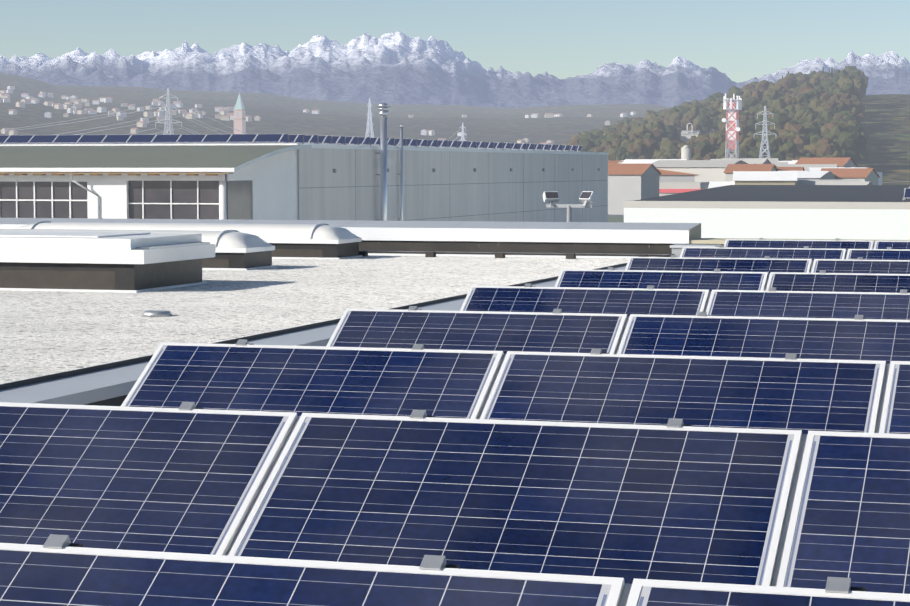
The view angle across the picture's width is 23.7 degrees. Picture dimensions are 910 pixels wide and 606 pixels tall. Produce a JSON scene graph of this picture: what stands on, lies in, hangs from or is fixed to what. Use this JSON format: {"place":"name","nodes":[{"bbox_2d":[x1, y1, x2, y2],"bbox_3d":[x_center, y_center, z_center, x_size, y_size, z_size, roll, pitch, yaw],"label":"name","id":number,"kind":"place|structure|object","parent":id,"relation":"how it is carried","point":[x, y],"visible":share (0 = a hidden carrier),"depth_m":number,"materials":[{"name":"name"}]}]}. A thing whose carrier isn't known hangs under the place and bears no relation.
{"place":"outdoors","nodes":[
{"label":"outdoors","id":0,"kind":"place"},
{"bbox_2d":[0,255,628,383],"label":"roof gravel","id":1,"kind":"structure","parent":0,"point":[43,333],"depth_m":24.02,"materials":[{"name":"grey gravel"}]},
{"bbox_2d":[0,231,214,292],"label":"skylight","id":2,"kind":"object","parent":1,"relation":"on","point":[131,262],"visible":0.96,"depth_m":26.26,"materials":[{"name":"plastic"}]},
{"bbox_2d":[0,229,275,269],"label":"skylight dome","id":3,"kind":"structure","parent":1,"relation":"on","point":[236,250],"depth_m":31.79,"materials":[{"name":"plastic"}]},
{"bbox_2d":[17,221,361,258],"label":"skylight dome","id":4,"kind":"structure","parent":1,"relation":"on","point":[309,241],"depth_m":35.67,"materials":[{"name":"plastic"}]},
{"bbox_2d":[0,254,679,405],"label":"roof parapet","id":5,"kind":"structure","parent":1,"relation":"on","point":[110,384],"depth_m":10.74,"materials":[{"name":"metal"}]},
{"bbox_2d":[0,238,909,605],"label":"solar panels","id":6,"kind":"object","parent":1,"relation":"on","point":[726,422],"visible":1,"depth_m":6.93,"materials":[{"name":"blue glass"}]},
{"bbox_2d":[0,218,909,257],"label":"parapet","id":7,"kind":"structure","parent":1,"relation":"on","point":[546,239],"depth_m":36.40,"materials":[{"name":"white"}]},
{"bbox_2d":[0,73,671,144],"bbox_3d":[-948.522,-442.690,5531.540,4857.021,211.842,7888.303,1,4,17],"label":"hill range","id":8,"kind":"structure","parent":0,"point":[277,114],"depth_m":3271.51,"materials":[{"name":"grey plant"}]},
{"bbox_2d":[0,86,683,144],"bbox_3d":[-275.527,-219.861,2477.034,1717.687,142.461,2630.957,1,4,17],"label":"distant houses","id":9,"kind":"structure","parent":8,"relation":"on","point":[226,114],"depth_m":3007.90,"materials":[{"name":"ceramic"}]},
{"bbox_2d":[0,31,909,107],"bbox_3d":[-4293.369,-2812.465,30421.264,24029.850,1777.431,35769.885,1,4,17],"label":"snowy mountain range","id":10,"kind":"structure","parent":0,"point":[397,67],"depth_m":24299.09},
{"bbox_2d":[0,0,909,82],"label":"sky","id":11,"kind":"structure","parent":0,"point":[744,40],"materials":[{"name":"blue"}]},
{"bbox_2d":[608,214,623,221],"bbox_3d":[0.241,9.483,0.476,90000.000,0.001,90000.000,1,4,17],"label":"ground plain","id":12,"kind":"structure","parent":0,"point":[615,219],"depth_m":394.60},
{"bbox_2d":[0,145,311,219],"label":"curved roof office","id":13,"kind":"structure","parent":12,"relation":"on","point":[263,182],"depth_m":121.59,"materials":[{"name":"white concrete"}]},
{"bbox_2d":[155,88,181,133],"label":"pylon","id":14,"kind":"object","parent":12,"relation":"on","point":[167,110],"visible":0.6,"depth_m":839.07,"materials":[{"name":"grey metal"}]},
{"bbox_2d":[0,103,909,182],"bbox_3d":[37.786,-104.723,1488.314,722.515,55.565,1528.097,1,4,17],"label":"town","id":15,"kind":"object","parent":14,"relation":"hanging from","point":[156,120],"visible":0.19,"depth_m":875.26,"materials":[{"name":"grey"}]},
{"bbox_2d":[233,93,245,133],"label":"church steeple","id":16,"kind":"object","parent":12,"relation":"on","point":[239,118],"visible":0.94,"depth_m":1227.59,"materials":[{"name":"brick"}]},
{"bbox_2d":[0,143,607,221],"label":"concrete hall","id":17,"kind":"structure","parent":12,"relation":"on","point":[339,182],"depth_m":157.58,"materials":[{"name":"grey concrete"}]},
{"bbox_2d":[0,134,582,151],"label":"rooftop solar panels","id":18,"kind":"object","parent":17,"relation":"on","point":[175,139],"visible":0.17,"depth_m":135.50,"materials":[{"name":"blue"}]},
{"bbox_2d":[365,98,373,137],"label":"pylon","id":19,"kind":"object","parent":12,"relation":"on","point":[370,119],"visible":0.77,"depth_m":2587.83,"materials":[{"name":"grey metal"}]},
{"bbox_2d":[459,122,466,140],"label":"pylon","id":20,"kind":"object","parent":12,"relation":"on","point":[462,134],"visible":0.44,"depth_m":2292.42,"materials":[{"name":"grey metal"}]},
{"bbox_2d":[659,145,708,195],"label":"silo station","id":21,"kind":"object","parent":12,"relation":"on","point":[667,188],"visible":0.1,"depth_m":459.55,"materials":[{"name":"white"}]},
{"bbox_2d":[608,157,881,214],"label":"distant buildings","id":22,"kind":"structure","parent":12,"relation":"on","point":[633,179],"depth_m":476.85,"materials":[{"name":"concrete"}]},
{"bbox_2d":[755,106,774,157],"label":"pylon","id":23,"kind":"object","parent":12,"relation":"on","point":[765,114],"visible":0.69,"depth_m":887.60,"materials":[{"name":"grey metal"}]},
{"bbox_2d":[624,185,909,239],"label":"building","id":24,"kind":"structure","parent":12,"relation":"on","point":[868,212],"depth_m":110.53,"materials":[{"name":"white paint"}]},
{"bbox_2d":[903,187,909,199],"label":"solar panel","id":25,"kind":"object","parent":24,"relation":"on","point":[907,193],"visible":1,"depth_m":110.50,"materials":[{"name":"blue"}]},
{"bbox_2d":[608,215,623,216],"bbox_3d":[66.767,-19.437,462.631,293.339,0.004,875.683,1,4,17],"label":"yard asphalt road","id":26,"kind":"structure","parent":0,"point":[615,215],"depth_m":426.89,"materials":[{"name":"grey asphalt"}]},
{"bbox_2d":[375,103,403,220],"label":"chimney pipes","id":27,"kind":"object","parent":26,"relation":"on","point":[383,110],"visible":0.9,"depth_m":142.35,"materials":[{"name":"white metal"}]},
{"bbox_2d":[543,191,596,221],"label":"floodlights","id":28,"kind":"object","parent":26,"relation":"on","point":[552,197],"visible":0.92,"depth_m":51.74,"materials":[{"name":"metal"}]},
{"bbox_2d":[705,94,909,184],"bbox_3d":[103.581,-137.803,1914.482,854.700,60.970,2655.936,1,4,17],"label":"hillside","id":29,"kind":"structure","parent":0,"point":[885,124],"depth_m":1059.16,"materials":[{"name":"green plant"}]},
{"bbox_2d":[681,123,700,141],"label":"white hill chapel","id":30,"kind":"structure","parent":29,"relation":"on","point":[686,136],"depth_m":1136.94,"materials":[{"name":"white paint"}]},
{"bbox_2d":[562,65,868,161],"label":"hill trees","id":31,"kind":"object","parent":29,"relation":"on","point":[819,114],"visible":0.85,"depth_m":1052.04,"materials":[{"name":"green plant"}]},
{"bbox_2d":[722,94,741,157],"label":"telecommunications tower","id":32,"kind":"structure","parent":29,"relation":"on","point":[732,107],"depth_m":592.06,"materials":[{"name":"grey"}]},
{"bbox_3d":[-18.103,4.327,18.864,74.000,7.996,49.000,1,4,17],"label":"building body","id":33,"kind":"object","parent":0,"visible":0},
{"bbox_2d":[141,244,719,316],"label":"roof vents","id":34,"kind":"object","parent":33,"relation":"on","point":[676,249],"visible":0.27,"depth_m":34.99,"materials":[{"name":"grey metal"}]}
]}

